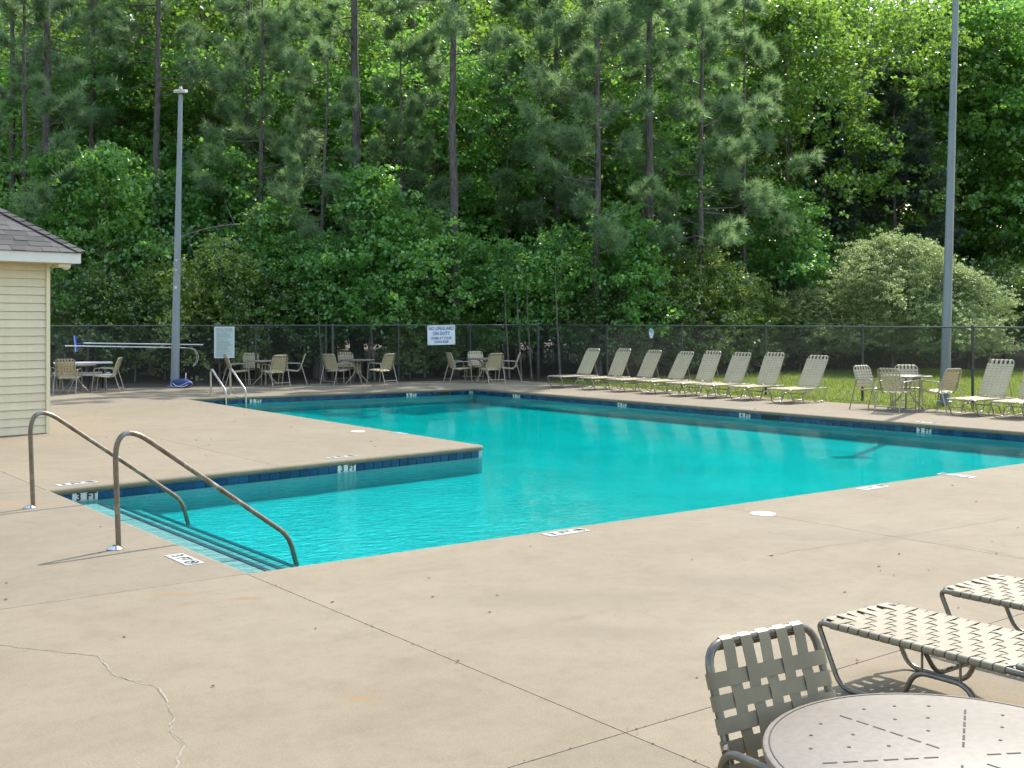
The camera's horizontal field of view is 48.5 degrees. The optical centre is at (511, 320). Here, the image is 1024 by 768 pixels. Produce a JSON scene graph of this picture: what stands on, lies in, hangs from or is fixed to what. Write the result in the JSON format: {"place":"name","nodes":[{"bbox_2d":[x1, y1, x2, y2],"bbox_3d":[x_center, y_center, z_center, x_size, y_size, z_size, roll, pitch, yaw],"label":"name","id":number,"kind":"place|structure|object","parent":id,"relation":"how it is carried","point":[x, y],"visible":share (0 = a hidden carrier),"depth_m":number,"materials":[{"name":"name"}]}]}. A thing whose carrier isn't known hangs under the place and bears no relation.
{"place":"outdoors","nodes":[
{"label":"outdoors","id":0,"kind":"place"},
{"bbox_2d":[0,207,84,436],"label":"pump house","id":1,"kind":"structure","parent":0,"point":[30,254],"depth_m":18.86,"materials":[{"name":"beige plastic"}]},
{"bbox_2d":[0,380,1023,767],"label":"pool deck","id":2,"kind":"structure","parent":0,"point":[584,646],"depth_m":7.53,"materials":[{"name":"concrete"}]},
{"bbox_2d":[23,411,190,525],"bbox_3d":[-4.239,1.593,12.014,1.747,1.345,0.132,0,0,-37],"label":"handrail","id":3,"kind":"object","parent":2,"relation":"on","point":[96,444],"visible":0.98,"depth_m":11.75,"materials":[{"name":"silver metal"}]},
{"bbox_2d":[167,86,187,387],"bbox_3d":[-9.550,-2.334,32.447,0.533,8.672,0.396,0,0,0],"label":"light pole","id":4,"kind":"object","parent":2,"relation":"on","point":[175,355],"visible":0.81,"depth_m":32.37,"materials":[{"name":"grey metal"}]},
{"bbox_2d":[107,430,298,565],"bbox_3d":[-2.654,1.593,9.941,1.747,1.345,0.132,0,0,-37],"label":"handrail","id":5,"kind":"object","parent":2,"relation":"on","point":[198,474],"visible":0.99,"depth_m":9.68,"materials":[{"name":"silver metal"}]},
{"bbox_2d":[60,391,1023,572],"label":"swimming pool","id":6,"kind":"structure","parent":2,"relation":"in","point":[536,464],"depth_m":16.72,"materials":[{"name":"liquid"}]},
{"bbox_2d":[578,348,630,389],"bbox_3d":[2.579,1.340,31.562,1.466,1.119,0.639,0,0,-35],"label":"chaise lounge","id":7,"kind":"object","parent":2,"relation":"on","point":[617,368],"visible":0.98,"depth_m":31.75,"materials":[{"name":"beige plastic"}]},
{"bbox_2d":[606,350,661,391],"bbox_3d":[3.313,1.350,30.700,1.505,1.098,0.639,0,0,-35],"label":"chaise lounge","id":8,"kind":"object","parent":2,"relation":"on","point":[651,360],"visible":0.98,"depth_m":30.87,"materials":[{"name":"beige plastic"}]},
{"bbox_2d":[636,351,693,393],"bbox_3d":[4.044,1.360,29.900,1.537,1.079,0.639,0,0,-34],"label":"chaise lounge","id":9,"kind":"object","parent":2,"relation":"on","point":[677,370],"visible":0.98,"depth_m":30.08,"materials":[{"name":"beige plastic"}]},
{"bbox_2d":[665,351,720,396],"bbox_3d":[4.630,1.340,28.962,1.466,1.119,0.639,0,0,-37],"label":"chaise lounge","id":10,"kind":"object","parent":2,"relation":"on","point":[710,364],"visible":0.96,"depth_m":29.17,"materials":[{"name":"beige plastic"}]},
{"bbox_2d":[694,352,750,398],"bbox_3d":[5.254,1.350,28.260,1.505,1.098,0.639,0,0,-39],"label":"chaise lounge","id":11,"kind":"object","parent":2,"relation":"on","point":[737,374],"visible":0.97,"depth_m":28.48,"materials":[{"name":"beige plastic"}]},
{"bbox_2d":[727,352,784,400],"bbox_3d":[5.910,1.340,27.468,1.466,1.119,0.639,0,0,-39],"label":"chaise lounge","id":12,"kind":"object","parent":2,"relation":"on","point":[770,365],"visible":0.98,"depth_m":27.70,"materials":[{"name":"beige plastic"}]},
{"bbox_2d":[705,621,835,767],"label":"patio chair","id":13,"kind":"object","parent":2,"relation":"on","point":[757,694],"visible":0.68,"depth_m":3.53,"materials":[{"name":"beige plastic"}]},
{"bbox_2d":[768,355,828,403],"bbox_3d":[6.695,1.360,26.498,1.537,1.079,0.639,0,0,-40],"label":"chaise lounge","id":14,"kind":"object","parent":2,"relation":"on","point":[814,371],"visible":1,"depth_m":26.72,"materials":[{"name":"beige plastic"}]},
{"bbox_2d":[762,693,1023,767],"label":"round table","id":15,"kind":"object","parent":2,"relation":"on","point":[897,730],"visible":1,"depth_m":3.24,"materials":[{"name":"white metal"}]},
{"bbox_2d":[874,368,916,412],"bbox_3d":[7.997,1.442,23.745,0.754,0.924,0.575,0,0,-44],"label":"patio chair","id":16,"kind":"object","parent":2,"relation":"on","point":[886,380],"visible":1,"depth_m":23.62,"materials":[{"name":"beige plastic"}]},
{"bbox_2d":[817,603,1023,697],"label":"chaise lounge","id":17,"kind":"object","parent":2,"relation":"on","point":[887,625],"visible":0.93,"depth_m":5.68,"materials":[{"name":"beige plastic"}]},
{"bbox_2d":[918,368,965,412],"bbox_3d":[8.964,1.442,23.718,0.575,0.924,0.754,0,0,-28],"label":"patio chair","id":18,"kind":"object","parent":2,"relation":"on","point":[946,379],"visible":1,"depth_m":23.56,"materials":[{"name":"beige plastic"}]},
{"bbox_2d":[947,359,1014,415],"bbox_3d":[9.535,1.350,23.086,1.505,1.098,0.639,0,0,-36],"label":"chaise lounge","id":19,"kind":"object","parent":2,"relation":"on","point":[993,380],"visible":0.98,"depth_m":23.30,"materials":[{"name":"beige plastic"}]},
{"bbox_2d":[939,575,1023,631],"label":"chaise lounge","id":20,"kind":"object","parent":2,"relation":"on","point":[997,590],"visible":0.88,"depth_m":6.62,"materials":[{"name":"beige plastic"}]},
{"bbox_2d":[50,339,1023,389],"bbox_3d":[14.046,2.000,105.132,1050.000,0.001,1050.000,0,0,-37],"label":"ground","id":21,"kind":"structure","parent":0,"point":[308,372],"depth_m":43.77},
{"bbox_2d":[0,0,70,212],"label":"pine tree","id":22,"kind":"object","parent":21,"relation":"on","point":[13,85],"visible":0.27,"depth_m":45.05,"materials":[{"name":"green plant"}]},
{"bbox_2d":[0,0,106,230],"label":"young pine tree","id":23,"kind":"object","parent":21,"relation":"on","point":[69,107],"visible":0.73,"depth_m":39.16,"materials":[{"name":"green plant"}]},
{"bbox_2d":[0,0,129,374],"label":"pine tree","id":24,"kind":"object","parent":21,"relation":"on","point":[46,59],"visible":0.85,"depth_m":40.63,"materials":[{"name":"green plant"}]},
{"bbox_2d":[0,146,147,376],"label":"sweetgum tree","id":25,"kind":"object","parent":21,"relation":"on","point":[38,166],"visible":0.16,"depth_m":39.39,"materials":[{"name":"green plant"}]},
{"bbox_2d":[0,46,184,371],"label":"broadleaf tree","id":26,"kind":"object","parent":21,"relation":"on","point":[103,69],"visible":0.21,"depth_m":43.50,"materials":[{"name":"green plant"}]},
{"bbox_2d":[32,0,155,371],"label":"pine tree","id":27,"kind":"object","parent":21,"relation":"on","point":[105,114],"visible":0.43,"depth_m":43.63,"materials":[{"name":"green plant"}]},
{"bbox_2d":[0,0,227,363],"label":"woodland tree","id":28,"kind":"object","parent":21,"relation":"on","point":[84,7],"visible":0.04,"depth_m":49.86,"materials":[{"name":"green plant"}]},
{"bbox_2d":[0,0,228,360],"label":"woodland tree","id":29,"kind":"object","parent":21,"relation":"on","point":[20,26],"visible":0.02,"depth_m":51.80,"materials":[{"name":"green plant"}]},
{"bbox_2d":[50,252,186,380],"bbox_3d":[-13.721,-0.057,37.662,4.946,4.357,5.450,0,0,23],"label":"shrub","id":30,"kind":"object","parent":21,"relation":"on","point":[89,281],"visible":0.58,"depth_m":36.69,"materials":[{"name":"green plant"}]},
{"bbox_2d":[0,31,241,368],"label":"broadleaf tree","id":31,"kind":"object","parent":21,"relation":"on","point":[165,116],"visible":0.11,"depth_m":45.07,"materials":[{"name":"green plant"}]},
{"bbox_2d":[63,0,187,369],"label":"pine tree","id":32,"kind":"object","parent":21,"relation":"on","point":[109,38],"visible":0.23,"depth_m":45.69,"materials":[{"name":"green plant"}]},
{"bbox_2d":[40,139,216,373],"bbox_3d":[-13.711,-2.011,38.345,6.286,8.294,5.930,0,0,16],"label":"sweetgum tree","id":33,"kind":"object","parent":21,"relation":"on","point":[107,167],"visible":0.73,"depth_m":38.57,"materials":[{"name":"green plant"}]},
{"bbox_2d":[62,280,202,381],"bbox_3d":[-12.502,0.355,37.088,4.360,3.485,3.957,0,0,-7],"label":"shrub","id":34,"kind":"object","parent":21,"relation":"on","point":[150,308],"visible":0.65,"depth_m":36.67,"materials":[{"name":"green plant"}]},
{"bbox_2d":[92,0,223,375],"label":"pine tree","id":35,"kind":"object","parent":21,"relation":"on","point":[115,16],"visible":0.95,"depth_m":41.37,"materials":[{"name":"green plant"}]},
{"bbox_2d":[68,148,254,371],"bbox_3d":[-13.593,-2.209,42.608,6.896,8.742,7.389,0,0,43],"label":"sweetgum tree","id":36,"kind":"object","parent":21,"relation":"on","point":[167,202],"visible":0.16,"depth_m":41.53,"materials":[{"name":"green plant"}]},
{"bbox_2d":[100,257,234,379],"bbox_3d":[-11.840,-0.014,38.192,4.395,4.222,4.767,0,0,-38],"label":"shrub","id":37,"kind":"object","parent":21,"relation":"on","point":[156,271],"visible":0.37,"depth_m":37.63,"materials":[{"name":"green plant"}]},
{"bbox_2d":[75,21,314,369],"bbox_3d":[-12.329,-4.709,46.904,9.443,13.671,10.854,0,0,15],"label":"broadleaf tree","id":38,"kind":"object","parent":21,"relation":"on","point":[197,106],"visible":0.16,"depth_m":44.60,"materials":[{"name":"green plant"}]},
{"bbox_2d":[30,0,366,366],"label":"woodland tree","id":39,"kind":"object","parent":21,"relation":"on","point":[204,6],"visible":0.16,"depth_m":45.90,"materials":[{"name":"green plant"}]},
{"bbox_2d":[140,137,303,374],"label":"sweetgum tree","id":40,"kind":"object","parent":21,"relation":"on","point":[203,198],"visible":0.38,"depth_m":40.71,"materials":[{"name":"green plant"}]},
{"bbox_2d":[136,233,309,380],"bbox_3d":[-9.546,-0.392,37.801,5.660,5.013,5.220,0,0,-8],"label":"shrub","id":41,"kind":"object","parent":21,"relation":"on","point":[218,255],"visible":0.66,"depth_m":36.99,"materials":[{"name":"green plant"}]},
{"bbox_2d":[182,0,327,375],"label":"young pine tree","id":42,"kind":"object","parent":21,"relation":"on","point":[237,70],"visible":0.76,"depth_m":40.50,"materials":[{"name":"green plant"}]},
{"bbox_2d":[195,0,316,371],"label":"pine tree","id":43,"kind":"object","parent":21,"relation":"on","point":[218,110],"visible":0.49,"depth_m":43.07,"materials":[{"name":"green plant"}]},
{"bbox_2d":[187,261,342,379],"bbox_3d":[-7.861,0.046,37.890,4.699,4.139,5.178,0,0,-37],"label":"shrub","id":44,"kind":"object","parent":21,"relation":"on","point":[272,284],"visible":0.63,"depth_m":37.27,"materials":[{"name":"green plant"}]},
{"bbox_2d":[198,195,350,377],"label":"sweetgum tree","id":45,"kind":"object","parent":21,"relation":"on","point":[274,240],"visible":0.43,"depth_m":38.51,"materials":[{"name":"green plant"}]},
{"bbox_2d":[162,48,405,369],"bbox_3d":[-8.937,-4.373,45.891,10.312,12.987,8.971,0,0,-4],"label":"broadleaf tree","id":46,"kind":"object","parent":21,"relation":"on","point":[330,162],"visible":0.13,"depth_m":45.16,"materials":[{"name":"green plant"}]},
{"bbox_2d":[50,323,539,389],"bbox_3d":[-12.998,1.045,31.450,30.406,1.910,0.122,0,0,-24],"label":"chain link fence","id":47,"kind":"object","parent":21,"relation":"on","point":[331,375],"visible":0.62,"depth_m":34.41,"materials":[{"name":"metal"}]},
{"bbox_2d":[214,327,233,357],"bbox_3d":[-8.441,0.640,33.383,0.580,0.920,0.018,0,0,-24],"label":"pool rules sign","id":48,"kind":"object","parent":47,"relation":"attached to","point":[223,340],"visible":1,"depth_m":33.37,"materials":[{"name":"grey"}]},
{"bbox_2d":[241,226,397,379],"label":"sweetgum tree","id":49,"kind":"object","parent":21,"relation":"on","point":[317,267],"visible":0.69,"depth_m":37.80,"materials":[{"name":"green plant"}]},
{"bbox_2d":[197,0,444,362],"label":"woodland tree","id":50,"kind":"object","parent":21,"relation":"on","point":[365,15],"visible":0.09,"depth_m":48.76,"materials":[{"name":"green plant"}]},
{"bbox_2d":[263,33,380,377],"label":"young pine tree","id":51,"kind":"object","parent":21,"relation":"on","point":[317,48],"visible":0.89,"depth_m":38.88,"materials":[{"name":"green plant"}]},
{"bbox_2d":[256,0,424,373],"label":"pine tree","id":52,"kind":"object","parent":21,"relation":"on","point":[331,17],"visible":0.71,"depth_m":42.39,"materials":[{"name":"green plant"}]},
{"bbox_2d":[240,0,463,248],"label":"woodland tree","id":53,"kind":"object","parent":21,"relation":"on","point":[371,5],"visible":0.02,"depth_m":55.64,"materials":[{"name":"green plant"}]},
{"bbox_2d":[287,161,450,378],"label":"sweetgum tree","id":54,"kind":"object","parent":21,"relation":"on","point":[362,187],"visible":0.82,"depth_m":38.30,"materials":[{"name":"green plant"}]},
{"bbox_2d":[331,14,473,373],"bbox_3d":[-4.174,-4.630,42.466,5.577,13.491,4.381,0,0,10],"label":"young pine tree","id":55,"kind":"object","parent":21,"relation":"on","point":[417,178],"visible":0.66,"depth_m":41.85,"materials":[{"name":"green plant"}]},
{"bbox_2d":[367,301,456,378],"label":"shrub","id":56,"kind":"object","parent":21,"relation":"on","point":[403,339],"visible":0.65,"depth_m":38.70,"materials":[{"name":"green plant"}]},
{"bbox_2d":[358,0,471,366],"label":"pine tree","id":57,"kind":"object","parent":21,"relation":"on","point":[381,7],"visible":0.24,"depth_m":48.46,"materials":[{"name":"green plant"}]},
{"bbox_2d":[314,0,533,294],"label":"woodland tree","id":58,"kind":"object","parent":21,"relation":"on","point":[423,27],"visible":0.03,"depth_m":55.87,"materials":[{"name":"green plant"}]},
{"bbox_2d":[361,203,502,376],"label":"sweetgum tree","id":59,"kind":"object","parent":21,"relation":"on","point":[442,241],"visible":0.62,"depth_m":39.20,"materials":[{"name":"green plant"}]},
{"bbox_2d":[313,7,561,369],"bbox_3d":[-3.000,-5.044,46.158,9.915,14.354,11.397,0,0,-23],"label":"broadleaf tree","id":60,"kind":"object","parent":21,"relation":"on","point":[441,145],"visible":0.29,"depth_m":44.91,"materials":[{"name":"green plant"}]},
{"bbox_2d":[384,0,522,376],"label":"pine tree","id":61,"kind":"object","parent":21,"relation":"on","point":[450,22],"visible":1,"depth_m":40.27,"materials":[{"name":"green plant"}]},
{"bbox_2d":[436,316,499,376],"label":"shrub","id":62,"kind":"object","parent":21,"relation":"on","point":[458,341],"visible":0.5,"depth_m":39.82,"materials":[{"name":"green plant"}]},
{"bbox_2d":[361,0,627,360],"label":"woodland tree","id":63,"kind":"object","parent":21,"relation":"on","point":[481,21],"visible":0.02,"depth_m":54.78,"materials":[{"name":"green plant"}]},
{"bbox_2d":[369,0,622,362],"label":"woodland tree","id":64,"kind":"object","parent":21,"relation":"on","point":[484,28],"visible":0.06,"depth_m":50.92,"materials":[{"name":"green plant"}]},
{"bbox_2d":[386,38,612,369],"bbox_3d":[-0.058,-4.373,46.313,10.312,12.987,8.971,0,0,-42],"label":"broadleaf tree","id":65,"kind":"object","parent":21,"relation":"on","point":[479,77],"visible":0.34,"depth_m":44.38,"materials":[{"name":"green plant"}]},
{"bbox_2d":[450,234,574,376],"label":"sweetgum tree","id":66,"kind":"object","parent":21,"relation":"on","point":[505,245],"visible":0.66,"depth_m":39.74,"materials":[{"name":"green plant"}]},
{"bbox_2d":[476,0,605,371],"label":"young pine tree","id":67,"kind":"object","parent":21,"relation":"on","point":[541,47],"visible":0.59,"depth_m":43.45,"materials":[{"name":"green plant"}]},
{"bbox_2d":[472,219,615,365],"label":"sweetgum tree","id":68,"kind":"object","parent":21,"relation":"on","point":[582,281],"visible":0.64,"depth_m":40.13,"materials":[{"name":"green plant"}]},
{"bbox_2d":[492,0,619,369],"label":"pine tree","id":69,"kind":"object","parent":21,"relation":"on","point":[556,203],"visible":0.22,"depth_m":45.36,"materials":[{"name":"green plant"}]},
{"bbox_2d":[531,281,644,376],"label":"shrub","id":70,"kind":"object","parent":21,"relation":"on","point":[584,309],"visible":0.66,"depth_m":39.79,"materials":[{"name":"green plant"}]},
{"bbox_2d":[469,0,720,282],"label":"woodland tree","id":71,"kind":"object","parent":21,"relation":"on","point":[610,129],"visible":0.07,"depth_m":49.24,"materials":[{"name":"green plant"}]},
{"bbox_2d":[513,0,687,375],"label":"young pine tree","id":72,"kind":"object","parent":21,"relation":"on","point":[543,82],"visible":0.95,"depth_m":39.80,"materials":[{"name":"green plant"}]},
{"bbox_2d":[539,0,663,371],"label":"pine tree","id":73,"kind":"object","parent":21,"relation":"on","point":[635,74],"visible":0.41,"depth_m":44.02,"materials":[{"name":"green plant"}]},
{"bbox_2d":[537,200,689,375],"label":"sweetgum tree","id":74,"kind":"object","parent":21,"relation":"on","point":[635,273],"visible":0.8,"depth_m":40.30,"materials":[{"name":"green plant"}]},
{"bbox_2d":[576,0,689,374],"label":"pine tree","id":75,"kind":"object","parent":21,"relation":"on","point":[657,57],"visible":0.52,"depth_m":41.81,"materials":[{"name":"green plant"}]},
{"bbox_2d":[519,32,768,350],"bbox_3d":[5.054,-4.709,46.615,10.854,13.671,9.443,0,0,29],"label":"broadleaf tree","id":76,"kind":"object","parent":21,"relation":"on","point":[609,163],"visible":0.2,"depth_m":45.40,"materials":[{"name":"green plant"}]},
{"bbox_2d":[581,279,711,368],"bbox_3d":[4.660,0.252,41.277,4.633,3.703,4.204,0,0,-8],"label":"shrub","id":77,"kind":"object","parent":21,"relation":"on","point":[680,320],"visible":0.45,"depth_m":40.75,"materials":[{"name":"green plant"}]},
{"bbox_2d":[633,303,726,373],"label":"shrub","id":78,"kind":"object","parent":21,"relation":"on","point":[672,356],"visible":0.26,"depth_m":41.61,"materials":[{"name":"green plant"}]},
{"bbox_2d":[637,0,741,365],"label":"pine tree","id":79,"kind":"object","parent":21,"relation":"on","point":[693,239],"visible":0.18,"depth_m":49.94,"materials":[{"name":"green plant"}]},
{"bbox_2d":[631,243,779,369],"bbox_3d":[6.989,-0.392,42.485,5.220,5.013,5.660,0,0,-39],"label":"shrub","id":80,"kind":"object","parent":21,"relation":"on","point":[715,259],"visible":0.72,"depth_m":41.80,"materials":[{"name":"green plant"}]},
{"bbox_2d":[626,0,789,373],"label":"young pine tree","id":81,"kind":"object","parent":21,"relation":"on","point":[697,11],"visible":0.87,"depth_m":42.42,"materials":[{"name":"green plant"}]},
{"bbox_2d":[669,0,823,370],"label":"young pine tree","id":82,"kind":"object","parent":21,"relation":"on","point":[744,38],"visible":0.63,"depth_m":45.43,"materials":[{"name":"green plant"}]},
{"bbox_2d":[706,272,809,372],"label":"shrub","id":83,"kind":"object","parent":21,"relation":"on","point":[770,304],"visible":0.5,"depth_m":42.96,"materials":[{"name":"green plant"}]},
{"bbox_2d":[617,0,899,281],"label":"broadleaf tree","id":84,"kind":"object","parent":21,"relation":"on","point":[770,4],"visible":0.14,"depth_m":51.74,"materials":[{"name":"green plant"}]},
{"bbox_2d":[636,0,919,355],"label":"woodland tree","id":85,"kind":"object","parent":21,"relation":"on","point":[800,76],"visible":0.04,"depth_m":59.10,"materials":[{"name":"green plant"}]},
{"bbox_2d":[693,186,867,369],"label":"sweetgum tree","id":86,"kind":"object","parent":21,"relation":"on","point":[815,265],"visible":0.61,"depth_m":45.50,"materials":[{"name":"green plant"}]},
{"bbox_2d":[667,0,926,363],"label":"broadleaf tree","id":87,"kind":"object","parent":21,"relation":"on","point":[813,91],"visible":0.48,"depth_m":50.35,"materials":[{"name":"green plant"}]},
{"bbox_2d":[739,281,871,367],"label":"privet bush","id":88,"kind":"object","parent":21,"relation":"on","point":[822,294],"visible":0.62,"depth_m":43.16,"materials":[{"name":"green plant"}]},
{"bbox_2d":[778,93,874,358],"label":"dark pine tree","id":89,"kind":"object","parent":21,"relation":"on","point":[838,152],"visible":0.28,"depth_m":51.73,"materials":[{"name":"green plant"}]},
{"bbox_2d":[748,0,1006,360],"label":"broadleaf tree","id":90,"kind":"object","parent":21,"relation":"on","point":[916,19],"visible":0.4,"depth_m":54.02,"materials":[{"name":"green plant"}]},
{"bbox_2d":[841,301,940,368],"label":"undergrowth shrub","id":91,"kind":"object","parent":21,"relation":"on","point":[898,357],"visible":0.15,"depth_m":45.86,"materials":[{"name":"green plant"}]},
{"bbox_2d":[779,7,1023,356],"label":"woodland tree","id":92,"kind":"object","parent":21,"relation":"on","point":[876,33],"visible":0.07,"depth_m":60.76,"materials":[{"name":"green plant"}]},
{"bbox_2d":[839,58,966,362],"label":"dark pine tree","id":93,"kind":"object","parent":21,"relation":"on","point":[894,107],"visible":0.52,"depth_m":53.36,"materials":[{"name":"green plant"}]},
{"bbox_2d":[804,0,1023,358],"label":"broadleaf tree","id":94,"kind":"object","parent":21,"relation":"on","point":[974,76],"visible":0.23,"depth_m":57.68,"materials":[{"name":"green plant"}]},
{"bbox_2d":[867,3,1023,356],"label":"woodland tree","id":95,"kind":"object","parent":21,"relation":"on","point":[1007,74],"visible":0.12,"depth_m":58.89,"materials":[{"name":"green plant"}]},
{"bbox_2d":[881,0,1023,357],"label":"broadleaf tree","id":96,"kind":"object","parent":21,"relation":"on","point":[972,135],"visible":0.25,"depth_m":58.07,"materials":[{"name":"green plant"}]},
{"bbox_2d":[926,0,1023,275],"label":"broadleaf tree","id":97,"kind":"object","parent":21,"relation":"on","point":[1008,11],"visible":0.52,"depth_m":56.20,"materials":[{"name":"green plant"}]},
{"bbox_2d":[531,367,1023,414],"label":"lawn","id":98,"kind":"structure","parent":0,"point":[1014,370],"depth_m":31.86,"materials":[{"name":"green plant"}]},
{"bbox_2d":[539,324,1023,411],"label":"chain link fence","id":99,"kind":"object","parent":98,"relation":"on","point":[862,327],"visible":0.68,"depth_m":28.54,"materials":[{"name":"metal"}]},
{"bbox_2d":[785,223,988,371],"bbox_3d":[14.765,-0.799,42.992,7.702,5.802,8.212,0,0,-42],"label":"privet bush","id":100,"kind":"object","parent":98,"relation":"on","point":[870,254],"visible":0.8,"depth_m":41.71,"materials":[{"name":"green plant"}]},
{"bbox_2d":[865,261,1023,371],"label":"privet bush","id":101,"kind":"object","parent":98,"relation":"on","point":[999,306],"visible":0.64,"depth_m":41.47,"materials":[{"name":"green plant"}]},
{"bbox_2d":[936,0,958,404],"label":"light pole","id":102,"kind":"object","parent":98,"relation":"on","point":[948,270],"visible":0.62,"depth_m":26.27,"materials":[{"name":"grey metal"}]},
{"bbox_2d":[958,265,1023,366],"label":"shrub","id":103,"kind":"object","parent":98,"relation":"on","point":[1010,285],"visible":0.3,"depth_m":45.42,"materials":[{"name":"green plant"}]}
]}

